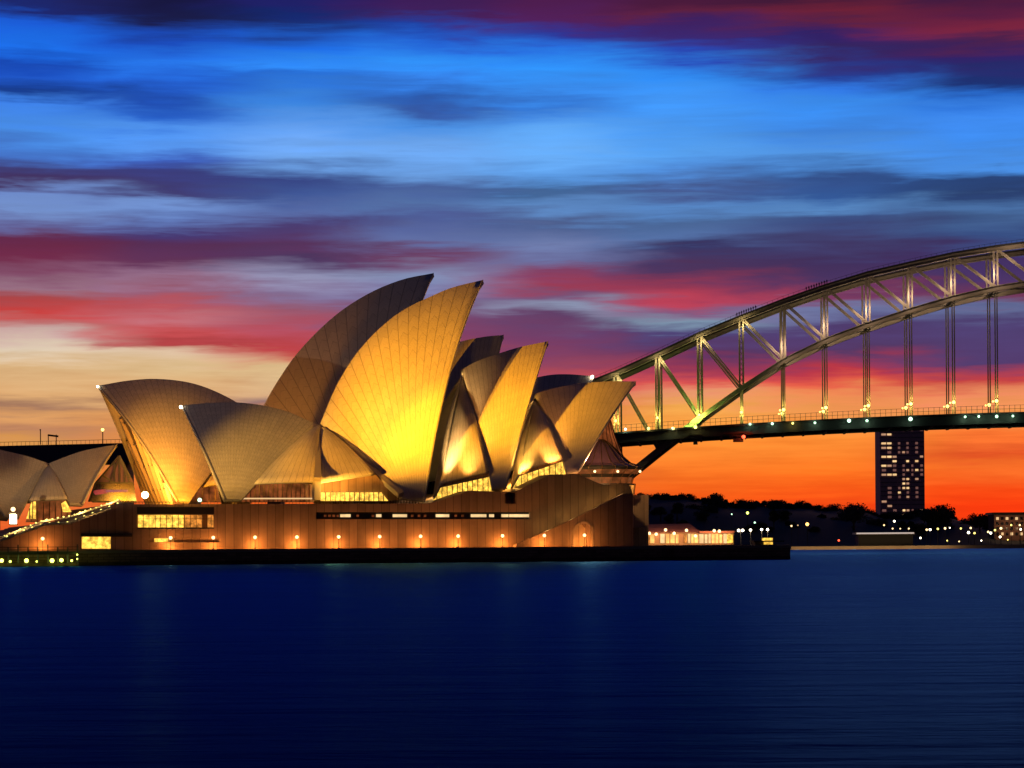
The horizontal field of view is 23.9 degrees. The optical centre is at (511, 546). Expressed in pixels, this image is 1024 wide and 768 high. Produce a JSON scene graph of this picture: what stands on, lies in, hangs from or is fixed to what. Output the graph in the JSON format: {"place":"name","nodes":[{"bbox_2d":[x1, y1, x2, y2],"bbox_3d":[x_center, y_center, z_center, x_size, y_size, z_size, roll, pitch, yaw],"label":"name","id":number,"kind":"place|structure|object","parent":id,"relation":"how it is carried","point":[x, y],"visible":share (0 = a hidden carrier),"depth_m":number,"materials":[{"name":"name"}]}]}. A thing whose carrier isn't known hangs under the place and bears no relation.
{"place":"outdoors","nodes":[
{"label":"outdoors","id":0,"kind":"place"},
{"bbox_2d":[0,548,1023,767],"bbox_3d":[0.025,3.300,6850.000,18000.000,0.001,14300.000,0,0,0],"label":"water","id":1,"kind":"structure","parent":0,"point":[878,658],"depth_m":68.16,"materials":[{"name":"blue liquid"}]},
{"bbox_2d":[0,544,78,566],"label":"jetty","id":2,"kind":"object","parent":1,"relation":"in","point":[27,553],"visible":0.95,"depth_m":485.44,"materials":[{"name":"metal"}]},
{"bbox_2d":[0,439,284,503],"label":"approach viaduct","id":3,"kind":"object","parent":1,"relation":"on","point":[48,453],"visible":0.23,"depth_m":1068.73,"materials":[{"name":"concrete"}]},
{"bbox_2d":[48,434,57,444],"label":"sign gantry","id":4,"kind":"object","parent":3,"relation":"on","point":[56,436],"visible":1,"depth_m":1068.40,"materials":[{"name":"metal"}]},
{"bbox_2d":[0,548,789,566],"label":"sea wall","id":5,"kind":"structure","parent":1,"relation":"in","point":[229,558],"depth_m":516.25,"materials":[{"name":"stone"}]},
{"bbox_2d":[0,545,789,552],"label":"promenade","id":6,"kind":"structure","parent":5,"relation":"on","point":[423,549],"depth_m":516.60,"materials":[{"name":"black concrete"}]},
{"bbox_2d":[0,273,648,550],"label":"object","id":7,"kind":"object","parent":6,"relation":"on","point":[397,414],"visible":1,"depth_m":544.43,"materials":[{"name":"tile"}]},
{"bbox_2d":[9,507,17,524],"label":"lamp pylon","id":8,"kind":"object","parent":7,"relation":"on","point":[13,518],"visible":1,"depth_m":516.59,"materials":[{"name":"white"}]},
{"bbox_2d":[749,538,783,544],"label":"kiosk","id":9,"kind":"object","parent":6,"relation":"on","point":[765,541],"visible":0.88,"depth_m":561.59,"materials":[{"name":"metal"}]},
{"bbox_2d":[593,239,1023,477],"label":"arch bridge","id":10,"kind":"structure","parent":1,"relation":"in","point":[664,441],"depth_m":1037.15,"materials":[{"name":"metal"}]},
{"bbox_2d":[790,545,1023,549],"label":"shore wall","id":11,"kind":"structure","parent":1,"relation":"in","point":[902,547],"depth_m":1474.00,"materials":[{"name":"stone"}]},
{"bbox_2d":[0,0,1023,529],"label":"sky","id":12,"kind":"structure","parent":0,"point":[191,191],"materials":[{"name":"blue"}]},
{"bbox_2d":[649,544,776,545],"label":"quay","id":13,"kind":"structure","parent":0,"point":[691,545],"depth_m":842.00,"materials":[{"name":"concrete"}]},
{"bbox_2d":[649,524,734,544],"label":"building","id":14,"kind":"structure","parent":13,"relation":"on","point":[674,534],"depth_m":850.00,"materials":[{"name":"brown"}]},
{"bbox_2d":[650,534,653,542],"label":"window","id":15,"kind":"structure","parent":14,"relation":"in","point":[651,535],"depth_m":849.66,"materials":[{"name":"yellow glass"}]},
{"bbox_2d":[660,534,664,542],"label":"window","id":16,"kind":"structure","parent":14,"relation":"in","point":[662,536],"depth_m":849.66,"materials":[{"name":"yellow glass"}]},
{"bbox_2d":[670,534,674,542],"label":"window","id":17,"kind":"structure","parent":14,"relation":"in","point":[672,537],"depth_m":849.66,"materials":[{"name":"yellow glass"}]},
{"bbox_2d":[699,534,703,542],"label":"window","id":18,"kind":"structure","parent":14,"relation":"in","point":[701,536],"depth_m":849.66,"materials":[{"name":"yellow glass"}]},
{"bbox_2d":[723,534,726,542],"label":"window","id":19,"kind":"structure","parent":14,"relation":"in","point":[724,535],"depth_m":849.66,"materials":[{"name":"yellow glass"}]},
{"bbox_2d":[727,535,732,542],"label":"window","id":20,"kind":"structure","parent":14,"relation":"in","point":[729,537],"depth_m":849.45,"materials":[{"name":"yellow glass"}]},
{"bbox_2d":[649,498,1023,545],"bbox_3d":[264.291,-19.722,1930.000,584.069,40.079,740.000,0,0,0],"label":"hill","id":21,"kind":"structure","parent":0,"point":[830,532],"depth_m":1668.51,"materials":[{"name":"black plant"}]},
{"bbox_2d":[654,506,666,521],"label":"tree","id":22,"kind":"object","parent":21,"relation":"on","point":[660,511],"visible":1,"depth_m":1671.21,"materials":[{"name":"black plant"}]},
{"bbox_2d":[653,493,669,499],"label":"tree","id":23,"kind":"object","parent":21,"relation":"on","point":[662,496],"visible":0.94,"depth_m":1826.19,"materials":[{"name":"black plant"}]},
{"bbox_2d":[668,495,681,500],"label":"tree","id":24,"kind":"object","parent":21,"relation":"on","point":[675,497],"visible":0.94,"depth_m":1822.53,"materials":[{"name":"black plant"}]},
{"bbox_2d":[670,502,684,520],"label":"tree","id":25,"kind":"object","parent":21,"relation":"on","point":[677,508],"visible":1,"depth_m":1670.70,"materials":[{"name":"black plant"}]},
{"bbox_2d":[678,493,698,501],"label":"tree","id":26,"kind":"object","parent":21,"relation":"on","point":[690,496],"visible":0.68,"depth_m":1836.68,"materials":[{"name":"black plant"}]},
{"bbox_2d":[693,510,709,520],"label":"tree","id":27,"kind":"object","parent":21,"relation":"on","point":[702,516],"visible":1,"depth_m":1677.20,"materials":[{"name":"black plant"}]},
{"bbox_2d":[706,493,727,508],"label":"tree","id":28,"kind":"object","parent":21,"relation":"on","point":[716,499],"visible":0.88,"depth_m":1795.81,"materials":[{"name":"black plant"}]},
{"bbox_2d":[729,502,740,507],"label":"tree","id":29,"kind":"object","parent":21,"relation":"on","point":[732,504],"visible":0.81,"depth_m":1820.38,"materials":[{"name":"black plant"}]},
{"bbox_2d":[737,499,754,507],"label":"tree","id":30,"kind":"object","parent":21,"relation":"on","point":[740,503],"visible":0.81,"depth_m":1831.06,"materials":[{"name":"black plant"}]},
{"bbox_2d":[741,500,758,508],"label":"tree","id":31,"kind":"object","parent":21,"relation":"on","point":[750,505],"visible":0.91,"depth_m":1820.08,"materials":[{"name":"black plant"}]},
{"bbox_2d":[744,524,757,531],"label":"tree","id":32,"kind":"object","parent":21,"relation":"on","point":[753,528],"visible":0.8,"depth_m":1648.07,"materials":[{"name":"black plant"}]},
{"bbox_2d":[751,521,761,527],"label":"tree","id":33,"kind":"object","parent":21,"relation":"on","point":[759,523],"visible":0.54,"depth_m":1665.68,"materials":[{"name":"black plant"}]},
{"bbox_2d":[760,523,772,531],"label":"tree","id":34,"kind":"object","parent":21,"relation":"on","point":[764,526],"visible":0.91,"depth_m":1647.18,"materials":[{"name":"black plant"}]},
{"bbox_2d":[768,510,781,528],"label":"tree","id":35,"kind":"object","parent":21,"relation":"on","point":[774,515],"visible":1,"depth_m":1657.12,"materials":[{"name":"black plant"}]},
{"bbox_2d":[768,500,781,509],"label":"tree","id":36,"kind":"object","parent":21,"relation":"on","point":[773,505],"visible":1,"depth_m":1798.22,"materials":[{"name":"black plant"}]},
{"bbox_2d":[767,499,784,508],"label":"tree","id":37,"kind":"object","parent":21,"relation":"on","point":[782,504],"visible":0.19,"depth_m":1822.65,"materials":[{"name":"black plant"}]},
{"bbox_2d":[777,510,791,520],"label":"tree","id":38,"kind":"object","parent":21,"relation":"on","point":[785,515],"visible":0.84,"depth_m":1695.37,"materials":[{"name":"black plant"}]},
{"bbox_2d":[783,503,796,508],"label":"tree","id":39,"kind":"object","parent":21,"relation":"on","point":[789,506],"visible":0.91,"depth_m":1825.89,"materials":[{"name":"black plant"}]},
{"bbox_2d":[784,520,795,525],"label":"tree","id":40,"kind":"object","parent":21,"relation":"on","point":[788,522],"visible":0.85,"depth_m":1673.80,"materials":[{"name":"black plant"}]},
{"bbox_2d":[793,503,802,507],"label":"tree","id":41,"kind":"object","parent":21,"relation":"on","point":[798,505],"visible":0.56,"depth_m":1842.51,"materials":[{"name":"black plant"}]},
{"bbox_2d":[794,500,809,508],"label":"tree","id":42,"kind":"object","parent":21,"relation":"on","point":[804,504],"visible":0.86,"depth_m":1849.75,"materials":[{"name":"black plant"}]},
{"bbox_2d":[806,502,814,508],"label":"tree","id":43,"kind":"object","parent":21,"relation":"on","point":[810,506],"visible":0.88,"depth_m":1852.71,"materials":[{"name":"black plant"}]},
{"bbox_2d":[808,526,820,531],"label":"tree","id":44,"kind":"object","parent":21,"relation":"on","point":[814,529],"visible":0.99,"depth_m":1646.91,"materials":[{"name":"black plant"}]},
{"bbox_2d":[813,505,827,510],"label":"tree","id":45,"kind":"object","parent":21,"relation":"on","point":[819,508],"visible":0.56,"depth_m":1836.03,"materials":[{"name":"black plant"}]},
{"bbox_2d":[817,514,826,517],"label":"tree","id":46,"kind":"object","parent":21,"relation":"on","point":[822,516],"visible":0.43,"depth_m":1735.35,"materials":[{"name":"black plant"}]},
{"bbox_2d":[826,503,841,510],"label":"tree","id":47,"kind":"object","parent":21,"relation":"on","point":[834,507],"visible":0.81,"depth_m":1849.69,"materials":[{"name":"black plant"}]},
{"bbox_2d":[839,502,867,529],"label":"tree","id":48,"kind":"object","parent":21,"relation":"on","point":[854,515],"visible":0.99,"depth_m":1659.27,"materials":[{"name":"black plant"}]},
{"bbox_2d":[864,517,887,526],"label":"tree","id":49,"kind":"object","parent":21,"relation":"on","point":[879,522],"visible":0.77,"depth_m":1684.04,"materials":[{"name":"black plant"}]},
{"bbox_2d":[913,509,921,516],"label":"tree","id":50,"kind":"object","parent":21,"relation":"on","point":[915,513],"visible":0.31,"depth_m":1835.75,"materials":[{"name":"black plant"}]},
{"bbox_2d":[908,522,928,535],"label":"tree","id":51,"kind":"object","parent":21,"relation":"on","point":[919,529],"visible":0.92,"depth_m":1645.60,"materials":[{"name":"black plant"}]},
{"bbox_2d":[917,508,931,522],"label":"tree","id":52,"kind":"object","parent":21,"relation":"on","point":[921,515],"visible":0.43,"depth_m":1697.55,"materials":[{"name":"black plant"}]},
{"bbox_2d":[926,521,941,529],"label":"tree","id":53,"kind":"object","parent":21,"relation":"on","point":[933,526],"visible":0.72,"depth_m":1679.72,"materials":[{"name":"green plant"}]},
{"bbox_2d":[923,503,955,532],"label":"tree","id":54,"kind":"object","parent":21,"relation":"on","point":[942,513],"visible":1,"depth_m":1655.19,"materials":[{"name":"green plant"}]},
{"bbox_2d":[967,513,987,531],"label":"tree","id":55,"kind":"object","parent":21,"relation":"on","point":[980,521],"visible":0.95,"depth_m":1659.23,"materials":[{"name":"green plant"}]},
{"bbox_2d":[790,544,1023,546],"bbox_3d":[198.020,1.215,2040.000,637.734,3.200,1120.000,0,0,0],"label":"shore","id":56,"kind":"structure","parent":0,"point":[908,545],"depth_m":1480.00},
{"bbox_2d":[852,532,914,545],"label":"wharf shed","id":57,"kind":"structure","parent":56,"relation":"on","point":[884,538],"depth_m":1500.00,"materials":[{"name":"metal"}]},
{"bbox_2d":[875,430,924,514],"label":"apartment tower","id":58,"kind":"structure","parent":56,"relation":"on","point":[899,473],"depth_m":1900.00,"materials":[{"name":"concrete"}]},
{"bbox_2d":[985,512,1023,540],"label":"apartment block","id":59,"kind":"structure","parent":56,"relation":"on","point":[1003,520],"depth_m":1620.00,"materials":[{"name":"brick"}]}
]}

